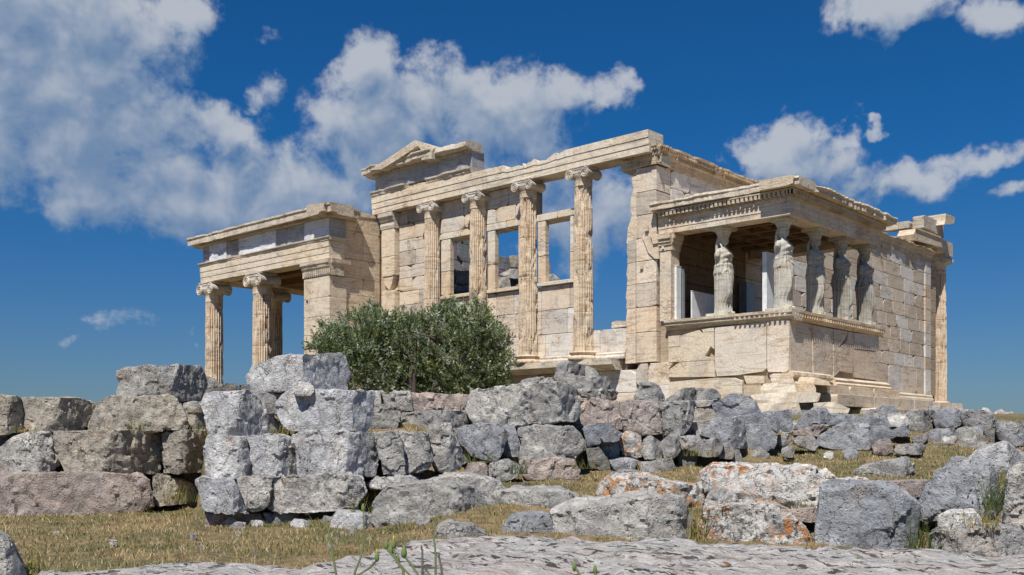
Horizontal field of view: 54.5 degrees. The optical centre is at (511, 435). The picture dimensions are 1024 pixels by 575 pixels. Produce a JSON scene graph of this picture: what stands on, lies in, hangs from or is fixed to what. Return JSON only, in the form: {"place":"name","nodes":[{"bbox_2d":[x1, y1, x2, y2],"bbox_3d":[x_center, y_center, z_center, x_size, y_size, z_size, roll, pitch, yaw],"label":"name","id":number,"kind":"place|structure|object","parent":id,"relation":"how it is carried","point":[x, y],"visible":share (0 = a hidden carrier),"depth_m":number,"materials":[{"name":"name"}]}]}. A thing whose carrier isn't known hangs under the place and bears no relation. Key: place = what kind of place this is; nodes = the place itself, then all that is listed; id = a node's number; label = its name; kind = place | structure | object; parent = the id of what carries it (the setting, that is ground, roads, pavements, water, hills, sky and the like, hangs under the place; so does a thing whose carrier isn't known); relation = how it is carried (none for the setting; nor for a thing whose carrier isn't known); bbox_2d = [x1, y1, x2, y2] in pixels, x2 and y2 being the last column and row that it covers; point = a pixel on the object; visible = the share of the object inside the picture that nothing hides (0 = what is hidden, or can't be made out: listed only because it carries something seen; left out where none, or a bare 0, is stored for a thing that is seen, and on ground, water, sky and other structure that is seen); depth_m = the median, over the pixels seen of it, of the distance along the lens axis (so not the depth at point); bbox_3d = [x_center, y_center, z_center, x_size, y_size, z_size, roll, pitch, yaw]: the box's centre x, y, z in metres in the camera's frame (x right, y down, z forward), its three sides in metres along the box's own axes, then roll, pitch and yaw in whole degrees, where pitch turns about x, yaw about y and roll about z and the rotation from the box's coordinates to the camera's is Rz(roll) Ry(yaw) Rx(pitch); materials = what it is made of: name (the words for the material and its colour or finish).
{"place":"outdoors","nodes":[
{"label":"outdoors","id":0,"kind":"place"},
{"bbox_2d":[0,412,1023,574],"bbox_3d":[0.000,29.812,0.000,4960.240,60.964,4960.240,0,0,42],"label":"ground","id":1,"kind":"structure","parent":0,"point":[370,496],"depth_m":8.29,"materials":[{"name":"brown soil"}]},
{"bbox_2d":[0,530,26,574],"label":"boulder","id":2,"kind":"object","parent":1,"relation":"on","point":[11,562],"visible":0.96,"depth_m":4.93,"materials":[{"name":"stone"}]},
{"bbox_2d":[0,470,154,516],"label":"stone block","id":3,"kind":"structure","parent":1,"relation":"on","point":[31,493],"depth_m":10.21,"materials":[{"name":"stone"}]},
{"bbox_2d":[0,430,58,473],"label":"stone block","id":4,"kind":"structure","parent":3,"relation":"on","point":[25,452],"depth_m":10.62,"materials":[{"name":"stone"}]},
{"bbox_2d":[0,395,25,436],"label":"stone block","id":5,"kind":"structure","parent":4,"relation":"on","point":[12,408],"depth_m":10.79,"materials":[{"name":"stone"}]},
{"bbox_2d":[53,429,162,474],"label":"stone block","id":6,"kind":"structure","parent":3,"relation":"on","point":[135,451],"depth_m":10.60,"materials":[{"name":"stone"}]},
{"bbox_2d":[21,396,95,431],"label":"stone block","id":7,"kind":"structure","parent":6,"relation":"on","point":[57,413],"depth_m":10.95,"materials":[{"name":"stone"}]},
{"bbox_2d":[88,394,189,433],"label":"stone block","id":8,"kind":"structure","parent":6,"relation":"on","point":[164,413],"depth_m":10.88,"materials":[{"name":"stone"}]},
{"bbox_2d":[114,363,207,401],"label":"stone block","id":9,"kind":"structure","parent":8,"relation":"on","point":[182,382],"depth_m":11.20,"materials":[{"name":"stone"}]},
{"bbox_2d":[38,561,299,574],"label":"bedrock","id":10,"kind":"structure","parent":1,"relation":"on","point":[200,568],"depth_m":5.22,"materials":[{"name":"stone"}]},
{"bbox_2d":[149,469,196,505],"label":"stone block","id":11,"kind":"structure","parent":1,"relation":"on","point":[160,479],"depth_m":10.89,"materials":[{"name":"stone"}]},
{"bbox_2d":[179,473,197,480],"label":"stone block","id":12,"kind":"structure","parent":1,"relation":"on","point":[192,477],"depth_m":11.24,"materials":[{"name":"stone"}]},
{"bbox_2d":[158,428,206,473],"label":"stone block","id":13,"kind":"structure","parent":12,"relation":"on","point":[180,451],"depth_m":10.90,"materials":[{"name":"stone"}]},
{"bbox_2d":[184,406,205,429],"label":"stone block","id":14,"kind":"structure","parent":13,"relation":"on","point":[194,415],"depth_m":11.26,"materials":[{"name":"stone"}]},
{"bbox_2d":[229,510,265,524],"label":"stone block","id":15,"kind":"structure","parent":1,"relation":"on","point":[255,515],"depth_m":9.39,"materials":[{"name":"stone"}]},
{"bbox_2d":[197,474,249,515],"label":"stone block","id":16,"kind":"structure","parent":15,"relation":"on","point":[220,495],"depth_m":9.18,"materials":[{"name":"stone"}]},
{"bbox_2d":[201,434,254,478],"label":"stone block","id":17,"kind":"structure","parent":16,"relation":"on","point":[229,456],"depth_m":9.38,"materials":[{"name":"stone"}]},
{"bbox_2d":[199,389,281,435],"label":"stone block","id":18,"kind":"structure","parent":17,"relation":"on","point":[241,412],"depth_m":9.53,"materials":[{"name":"stone"}]},
{"bbox_2d":[251,391,276,414],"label":"stone block","id":19,"kind":"structure","parent":18,"relation":"on","point":[268,399],"depth_m":9.83,"materials":[{"name":"stone"}]},
{"bbox_2d":[236,475,272,511],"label":"stone block","id":20,"kind":"structure","parent":15,"relation":"on","point":[255,491],"depth_m":9.31,"materials":[{"name":"stone"}]},
{"bbox_2d":[246,431,295,477],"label":"stone block","id":21,"kind":"structure","parent":20,"relation":"on","point":[273,455],"depth_m":9.43,"materials":[{"name":"stone"}]},
{"bbox_2d":[187,202,381,398],"bbox_3d":[-6.442,-2.744,36.060,8.420,9.090,7.090,0,0,42],"label":"porch","id":22,"kind":"object","parent":1,"relation":"on","point":[323,259],"visible":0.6,"depth_m":32.94,"materials":[{"name":"stone"}]},
{"bbox_2d":[267,471,366,515],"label":"stone block","id":23,"kind":"structure","parent":1,"relation":"on","point":[304,494],"depth_m":9.26,"materials":[{"name":"stone"}]},
{"bbox_2d":[292,428,378,477],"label":"stone block","id":24,"kind":"structure","parent":23,"relation":"on","point":[333,450],"depth_m":9.40,"materials":[{"name":"stone"}]},
{"bbox_2d":[275,389,375,431],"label":"stone block","id":25,"kind":"structure","parent":24,"relation":"on","point":[325,410],"depth_m":9.56,"materials":[{"name":"stone"}]},
{"bbox_2d":[246,353,350,395],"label":"stone block","id":26,"kind":"structure","parent":25,"relation":"on","point":[279,374],"depth_m":9.88,"materials":[{"name":"stone"}]},
{"bbox_2d":[330,508,375,528],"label":"boulder","id":27,"kind":"object","parent":1,"relation":"on","point":[344,517],"visible":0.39,"depth_m":8.68,"materials":[{"name":"stone"}]},
{"bbox_2d":[370,404,400,428],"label":"stone block","id":28,"kind":"structure","parent":1,"relation":"on","point":[386,417],"depth_m":11.05,"materials":[{"name":"stone"}]},
{"bbox_2d":[366,472,420,490],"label":"stone slab","id":29,"kind":"structure","parent":1,"relation":"on","point":[379,482],"depth_m":9.66,"materials":[{"name":"stone"}]},
{"bbox_2d":[375,430,407,474],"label":"stone block","id":30,"kind":"structure","parent":29,"relation":"on","point":[391,459],"depth_m":9.64,"materials":[{"name":"stone"}]},
{"bbox_2d":[399,429,433,473],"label":"stone block","id":31,"kind":"structure","parent":29,"relation":"on","point":[418,448],"depth_m":9.77,"materials":[{"name":"stone"}]},
{"bbox_2d":[379,390,413,411],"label":"stone block","id":32,"kind":"structure","parent":1,"relation":"on","point":[402,401],"depth_m":12.15,"materials":[{"name":"stone"}]},
{"bbox_2d":[300,290,519,408],"bbox_3d":[-2.766,-1.331,26.440,5.943,5.077,3.214,0,0,7],"label":"olive tree","id":33,"kind":"object","parent":1,"relation":"on","point":[426,367],"visible":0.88,"depth_m":25.81,"materials":[{"name":"green plant"}]},
{"bbox_2d":[370,478,485,526],"bbox_3d":[-0.743,0.682,8.852,1.033,0.604,0.832,0,0,-2],"label":"stone block","id":34,"kind":"object","parent":1,"relation":"on","point":[400,502],"depth_m":8.60,"materials":[{"name":"stone"}]},
{"bbox_2d":[400,409,472,429],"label":"stone block","id":35,"kind":"structure","parent":1,"relation":"on","point":[432,419],"depth_m":11.53,"materials":[{"name":"stone"}]},
{"bbox_2d":[410,391,467,411],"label":"stone block","id":36,"kind":"structure","parent":35,"relation":"on","point":[423,400],"depth_m":12.16,"materials":[{"name":"stone"}]},
{"bbox_2d":[432,517,489,537],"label":"boulder","id":37,"kind":"object","parent":1,"relation":"on","point":[449,527],"visible":0.53,"depth_m":7.35,"materials":[{"name":"stone"}]},
{"bbox_2d":[425,470,504,494],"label":"stone slab","id":38,"kind":"structure","parent":1,"relation":"on","point":[484,484],"depth_m":9.41,"materials":[{"name":"stone"}]},
{"bbox_2d":[427,429,467,472],"bbox_3d":[-0.678,0.155,10.475,0.428,0.467,0.662,0,0,-5],"label":"boulder","id":39,"kind":"object","parent":38,"relation":"on","point":[447,452],"visible":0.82,"depth_m":10.19,"materials":[{"name":"stone"}]},
{"bbox_2d":[453,423,509,462],"bbox_3d":[-0.341,0.074,11.071,0.651,0.442,0.662,0,0,1],"label":"boulder","id":40,"kind":"object","parent":1,"relation":"on","point":[486,437],"visible":0.93,"depth_m":10.84,"materials":[{"name":"stone"}]},
{"bbox_2d":[488,458,520,480],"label":"boulder","id":41,"kind":"object","parent":1,"relation":"on","point":[498,470],"visible":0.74,"depth_m":10.43,"materials":[{"name":"stone"}]},
{"bbox_2d":[503,425,518,456],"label":"boulder","id":42,"kind":"object","parent":1,"relation":"on","point":[512,447],"visible":0.62,"depth_m":11.14,"materials":[{"name":"stone"}]},
{"bbox_2d":[464,381,581,426],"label":"stone block","id":43,"kind":"structure","parent":1,"relation":"on","point":[545,403],"depth_m":11.45,"materials":[{"name":"stone"}]},
{"bbox_2d":[499,510,553,533],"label":"boulder","id":44,"kind":"object","parent":1,"relation":"on","point":[525,522],"visible":0.49,"depth_m":7.45,"materials":[{"name":"stone"}]},
{"bbox_2d":[484,484,578,508],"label":"stone block","id":45,"kind":"structure","parent":1,"relation":"on","point":[537,494],"depth_m":8.79,"materials":[{"name":"stone"}]},
{"bbox_2d":[519,457,579,481],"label":"stone block","id":46,"kind":"structure","parent":1,"relation":"on","point":[551,468],"depth_m":10.57,"materials":[{"name":"stone"}]},
{"bbox_2d":[517,445,556,459],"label":"boulder","id":47,"kind":"object","parent":46,"relation":"on","point":[532,451],"visible":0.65,"depth_m":10.83,"materials":[{"name":"stone"}]},
{"bbox_2d":[516,423,585,457],"bbox_3d":[0.449,0.059,11.349,0.795,0.412,0.737,0,0,4],"label":"boulder","id":48,"kind":"object","parent":1,"relation":"on","point":[563,441],"visible":0.89,"depth_m":11.04,"materials":[{"name":"stone"}]},
{"bbox_2d":[577,388,616,398],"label":"stone slab","id":49,"kind":"structure","parent":1,"relation":"on","point":[602,393],"depth_m":13.90,"materials":[{"name":"stone"}]},
{"bbox_2d":[519,375,610,391],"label":"stone slab","id":50,"kind":"structure","parent":49,"relation":"on","point":[585,382],"depth_m":14.36,"materials":[{"name":"stone"}]},
{"bbox_2d":[574,397,621,429],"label":"stone block","id":51,"kind":"structure","parent":1,"relation":"on","point":[596,410],"depth_m":12.08,"materials":[{"name":"stone"}]},
{"bbox_2d":[583,422,612,447],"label":"boulder","id":52,"kind":"object","parent":1,"relation":"on","point":[594,434],"visible":0.86,"depth_m":11.44,"materials":[{"name":"stone"}]},
{"bbox_2d":[585,447,611,469],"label":"boulder","id":53,"kind":"object","parent":1,"relation":"on","point":[597,454],"visible":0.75,"depth_m":11.34,"materials":[{"name":"stone"}]},
{"bbox_2d":[550,489,696,539],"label":"stone block","id":54,"kind":"structure","parent":1,"relation":"on","point":[648,514],"depth_m":7.27,"materials":[{"name":"stone"}]},
{"bbox_2d":[619,430,641,457],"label":"boulder","id":55,"kind":"object","parent":1,"relation":"on","point":[630,442],"visible":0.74,"depth_m":11.63,"materials":[{"name":"stone"}]},
{"bbox_2d":[619,400,661,436],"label":"stone block","id":56,"kind":"structure","parent":1,"relation":"on","point":[642,418],"depth_m":12.16,"materials":[{"name":"stone"}]},
{"bbox_2d":[273,535,1023,574],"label":"bedrock","id":57,"kind":"structure","parent":1,"relation":"on","point":[509,555],"depth_m":5.16,"materials":[{"name":"stone"}]},
{"bbox_2d":[632,381,664,401],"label":"boulder","id":58,"kind":"object","parent":1,"relation":"on","point":[647,390],"visible":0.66,"depth_m":13.29,"materials":[{"name":"stone"}]},
{"bbox_2d":[595,472,705,507],"bbox_3d":[1.230,0.517,8.826,1.006,0.377,0.941,0,0,7],"label":"boulder","id":59,"kind":"object","parent":1,"relation":"on","point":[634,482],"visible":0.55,"depth_m":8.50,"materials":[{"name":"stone"}]},
{"bbox_2d":[640,436,662,459],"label":"boulder","id":60,"kind":"object","parent":1,"relation":"on","point":[651,448],"visible":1,"depth_m":11.55,"materials":[{"name":"stone"}]},
{"bbox_2d":[361,129,968,411],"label":"temple","id":61,"kind":"structure","parent":1,"relation":"on","point":[439,212],"depth_m":29.29,"materials":[{"name":"stone"}]},
{"bbox_2d":[440,229,487,299],"bbox_3d":[-1.487,-5.266,30.699,1.526,2.051,0.695,0,0,42],"label":"window frame","id":62,"kind":"structure","parent":61,"relation":"in","point":[447,239],"depth_m":30.77,"materials":[{"name":"stone"}]},
{"bbox_2d":[487,219,519,293],"bbox_3d":[-0.009,-5.266,29.367,1.506,2.051,0.695,0,0,42],"label":"window frame","id":63,"kind":"structure","parent":61,"relation":"in","point":[493,230],"depth_m":29.47,"materials":[{"name":"stone"}]},
{"bbox_2d":[537,208,574,286],"bbox_3d":[1.465,-5.266,28.038,1.536,2.051,0.694,0,0,42],"label":"window frame","id":64,"kind":"structure","parent":61,"relation":"in","point":[544,220],"depth_m":28.14,"materials":[{"name":"stone"}]},
{"bbox_2d":[660,434,680,458],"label":"boulder","id":65,"kind":"object","parent":1,"relation":"on","point":[671,446],"visible":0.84,"depth_m":11.74,"materials":[{"name":"stone"}]},
{"bbox_2d":[660,400,695,435],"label":"stone block","id":66,"kind":"structure","parent":1,"relation":"on","point":[677,417],"depth_m":12.28,"materials":[{"name":"stone"}]},
{"bbox_2d":[672,487,724,540],"bbox_3d":[1.338,0.563,7.266,0.457,0.414,0.474,0,0,42],"label":"weed","id":67,"kind":"object","parent":1,"relation":"on","point":[705,533],"visible":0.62,"depth_m":7.21,"materials":[{"name":"green plant"}]},
{"bbox_2d":[694,437,723,456],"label":"boulder","id":68,"kind":"object","parent":1,"relation":"on","point":[716,444],"visible":0.9,"depth_m":11.77,"materials":[{"name":"stone"}]},
{"bbox_2d":[701,484,738,512],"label":"boulder","id":69,"kind":"object","parent":1,"relation":"on","point":[719,493],"visible":0.58,"depth_m":7.64,"materials":[{"name":"stone"}]},
{"bbox_2d":[699,417,747,448],"bbox_3d":[2.690,-0.031,12.646,0.606,0.408,0.815,0,0,12],"label":"boulder","id":70,"kind":"object","parent":1,"relation":"on","point":[732,431],"visible":0.8,"depth_m":12.30,"materials":[{"name":"stone"}]},
{"bbox_2d":[694,461,782,492],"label":"stone slab","id":71,"kind":"structure","parent":1,"relation":"on","point":[713,474],"depth_m":8.56,"materials":[{"name":"stone"}]},
{"bbox_2d":[697,498,810,544],"bbox_3d":[1.842,0.702,7.527,0.836,0.450,0.850,0,0,13],"label":"boulder","id":72,"kind":"object","parent":1,"relation":"on","point":[760,519],"visible":0.56,"depth_m":7.17,"materials":[{"name":"stone"}]},
{"bbox_2d":[744,424,778,450],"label":"stone block","id":73,"kind":"structure","parent":1,"relation":"on","point":[764,436],"depth_m":12.85,"materials":[{"name":"stone"}]},
{"bbox_2d":[714,411,781,433],"bbox_3d":[3.248,-0.187,13.690,0.899,0.309,0.772,0,0,14],"label":"stone slab","id":74,"kind":"object","parent":73,"relation":"on","point":[771,419],"depth_m":13.30,"materials":[{"name":"stone"}]},
{"bbox_2d":[710,394,760,417],"bbox_3d":[3.131,-0.411,13.955,0.717,0.364,0.737,0,0,10],"label":"stone block","id":75,"kind":"object","parent":74,"relation":"on","point":[728,405],"depth_m":13.62,"materials":[{"name":"stone"}]},
{"bbox_2d":[721,463,840,509],"bbox_3d":[2.306,0.452,8.504,0.986,0.429,1.020,0,0,16],"label":"boulder","id":76,"kind":"object","parent":1,"relation":"on","point":[782,484],"visible":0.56,"depth_m":8.08,"materials":[{"name":"stone"}]},
{"bbox_2d":[649,175,932,413],"bbox_3d":[7.934,-3.242,26.484,5.159,5.733,10.243,0,0,42],"label":"caryatid porch","id":77,"kind":"object","parent":1,"relation":"on","point":[783,359],"visible":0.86,"depth_m":24.51,"materials":[{"name":"stone"}]},
{"bbox_2d":[675,266,680,318],"bbox_3d":[4.248,-3.657,25.546,0.116,1.404,0.240,0,0,42],"label":"post","id":78,"kind":"object","parent":77,"relation":"on","point":[677,292],"visible":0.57,"depth_m":25.47,"materials":[{"name":"white paint"}]},
{"bbox_2d":[691,291,713,317],"bbox_3d":[5.038,-3.367,26.243,0.056,0.824,1.137,0,0,42],"label":"panel","id":79,"kind":"object","parent":77,"relation":"on","point":[702,304],"visible":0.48,"depth_m":26.16,"materials":[{"name":"white paint"}]},
{"bbox_2d":[706,225,737,315],"bbox_3d":[5.261,-4.061,24.706,0.610,2.208,0.706,0,0,42],"label":"statue","id":80,"kind":"object","parent":77,"relation":"on","point":[723,273],"visible":0.99,"depth_m":24.53,"materials":[{"name":"stone"}]},
{"bbox_2d":[739,282,754,312],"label":"stone block","id":81,"kind":"structure","parent":77,"relation":"on","point":[746,297],"depth_m":28.55,"materials":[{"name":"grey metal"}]},
{"bbox_2d":[762,252,774,310],"bbox_3d":[6.317,-3.731,24.481,0.136,1.552,0.421,0,0,42],"label":"post","id":82,"kind":"object","parent":77,"relation":"on","point":[768,258],"visible":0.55,"depth_m":24.36,"materials":[{"name":"white paint"}]},
{"bbox_2d":[765,216,801,310],"bbox_3d":[6.476,-4.061,23.694,0.610,2.208,0.702,0,0,42],"label":"statue","id":83,"kind":"object","parent":77,"relation":"on","point":[783,266],"visible":0.97,"depth_m":23.51,"materials":[{"name":"stone"}]},
{"bbox_2d":[801,227,832,316],"bbox_3d":[7.596,-4.061,24.876,0.610,2.208,0.708,0,0,42],"label":"statue","id":84,"kind":"object","parent":77,"relation":"on","point":[815,277],"visible":0.94,"depth_m":24.69,"materials":[{"name":"stone"}]},
{"bbox_2d":[828,236,857,321],"bbox_3d":[8.615,-4.061,25.977,0.610,2.208,0.709,0,0,42],"label":"statue","id":85,"kind":"object","parent":77,"relation":"on","point":[842,291],"visible":0.94,"depth_m":25.80,"materials":[{"name":"stone"}]},
{"bbox_2d":[852,244,880,326],"bbox_3d":[9.602,-4.061,27.041,0.610,2.208,0.708,0,0,42],"label":"statue","id":86,"kind":"object","parent":77,"relation":"on","point":[865,298],"visible":0.93,"depth_m":26.87,"materials":[{"name":"stone"}]},
{"bbox_2d":[791,505,816,522],"bbox_3d":[2.212,0.584,7.513,0.196,0.120,0.446,0,0,16],"label":"stone slab","id":87,"kind":"object","parent":1,"relation":"on","point":[807,514],"depth_m":7.32,"materials":[{"name":"stone"}]},
{"bbox_2d":[794,409,834,429],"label":"boulder","id":88,"kind":"object","parent":1,"relation":"on","point":[812,417],"visible":0.8,"depth_m":15.30,"materials":[{"name":"stone"}]},
{"bbox_2d":[816,422,874,449],"bbox_3d":[4.881,0.004,14.588,0.843,0.424,1.001,0,0,17],"label":"boulder","id":89,"kind":"object","parent":1,"relation":"on","point":[848,435],"visible":0.89,"depth_m":14.13,"materials":[{"name":"stone"}]},
{"bbox_2d":[812,479,920,548],"bbox_3d":[2.624,0.611,7.339,0.729,0.594,0.948,0,0,21],"label":"stone block","id":90,"kind":"object","parent":1,"relation":"on","point":[859,512],"depth_m":6.95,"materials":[{"name":"stone"}]},
{"bbox_2d":[855,456,916,476],"bbox_3d":[4.125,0.357,10.994,0.652,0.270,0.712,0,0,18],"label":"stone block","id":91,"kind":"object","parent":1,"relation":"on","point":[897,465],"depth_m":10.70,"materials":[{"name":"stone"}]},
{"bbox_2d":[888,479,928,497],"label":"boulder","id":92,"kind":"object","parent":1,"relation":"on","point":[913,488],"visible":0.55,"depth_m":8.22,"materials":[{"name":"stone"}]},
{"bbox_2d":[895,442,925,455],"bbox_3d":[5.417,0.174,13.513,0.396,0.182,0.581,0,0,22],"label":"stone slab","id":93,"kind":"object","parent":1,"relation":"on","point":[914,449],"depth_m":13.28,"materials":[{"name":"stone"}]},
{"bbox_2d":[905,409,936,431],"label":"boulder","id":94,"kind":"object","parent":1,"relation":"on","point":[920,420],"visible":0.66,"depth_m":16.10,"materials":[{"name":"stone"}]},
{"bbox_2d":[898,508,959,548],"bbox_3d":[2.732,0.617,6.597,0.367,0.312,0.392,0,0,42],"label":"weed","id":95,"kind":"object","parent":1,"relation":"on","point":[922,543],"visible":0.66,"depth_m":6.60,"materials":[{"name":"green plant"}]},
{"bbox_2d":[933,408,962,428],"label":"boulder","id":96,"kind":"object","parent":1,"relation":"on","point":[946,418],"visible":0.8,"depth_m":16.06,"materials":[{"name":"stone"}]},
{"bbox_2d":[919,457,1002,524],"bbox_3d":[3.356,0.402,7.443,0.571,0.491,0.803,0,0,23],"label":"stone block","id":97,"kind":"object","parent":1,"relation":"on","point":[951,485],"depth_m":7.12,"materials":[{"name":"stone"}]},
{"bbox_2d":[956,426,987,442],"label":"boulder","id":98,"kind":"object","parent":1,"relation":"on","point":[965,433],"visible":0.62,"depth_m":15.35,"materials":[{"name":"stone"}]},
{"bbox_2d":[930,520,1023,556],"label":"stone block","id":99,"kind":"object","parent":1,"relation":"on","point":[1006,540],"depth_m":6.45,"materials":[{"name":"stone"}]},
{"bbox_2d":[937,507,979,527],"bbox_3d":[3.079,0.599,6.846,0.274,0.191,0.522,0,0,24],"label":"stone slab","id":100,"kind":"object","parent":99,"relation":"on","point":[945,518],"depth_m":6.66,"materials":[{"name":"stone"}]},
{"bbox_2d":[960,409,999,428],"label":"boulder","id":101,"kind":"object","parent":1,"relation":"on","point":[977,417],"visible":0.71,"depth_m":15.72,"materials":[{"name":"stone"}]},
{"bbox_2d":[969,459,1011,510],"bbox_3d":[3.349,0.319,6.845,0.382,0.387,0.338,0,0,25],"label":"weed","id":102,"kind":"object","parent":1,"relation":"on","point":[986,500],"visible":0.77,"depth_m":6.87,"materials":[{"name":"green plant"}]},
{"bbox_2d":[967,440,1023,473],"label":"stone block","id":103,"kind":"object","parent":1,"relation":"on","point":[994,454],"depth_m":8.07,"materials":[{"name":"stone"}]},
{"bbox_2d":[995,421,1023,445],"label":"stone block","id":104,"kind":"object","parent":1,"relation":"on","point":[1011,433],"depth_m":14.85,"materials":[{"name":"stone"}]},
{"bbox_2d":[1001,458,1023,531],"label":"boulder","id":105,"kind":"object","parent":1,"relation":"on","point":[1012,513],"visible":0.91,"depth_m":6.65,"materials":[{"name":"stone"}]},
{"bbox_2d":[0,0,1023,413],"label":"sky","id":106,"kind":"structure","parent":0,"point":[131,131],"materials":[{"name":"blue"}]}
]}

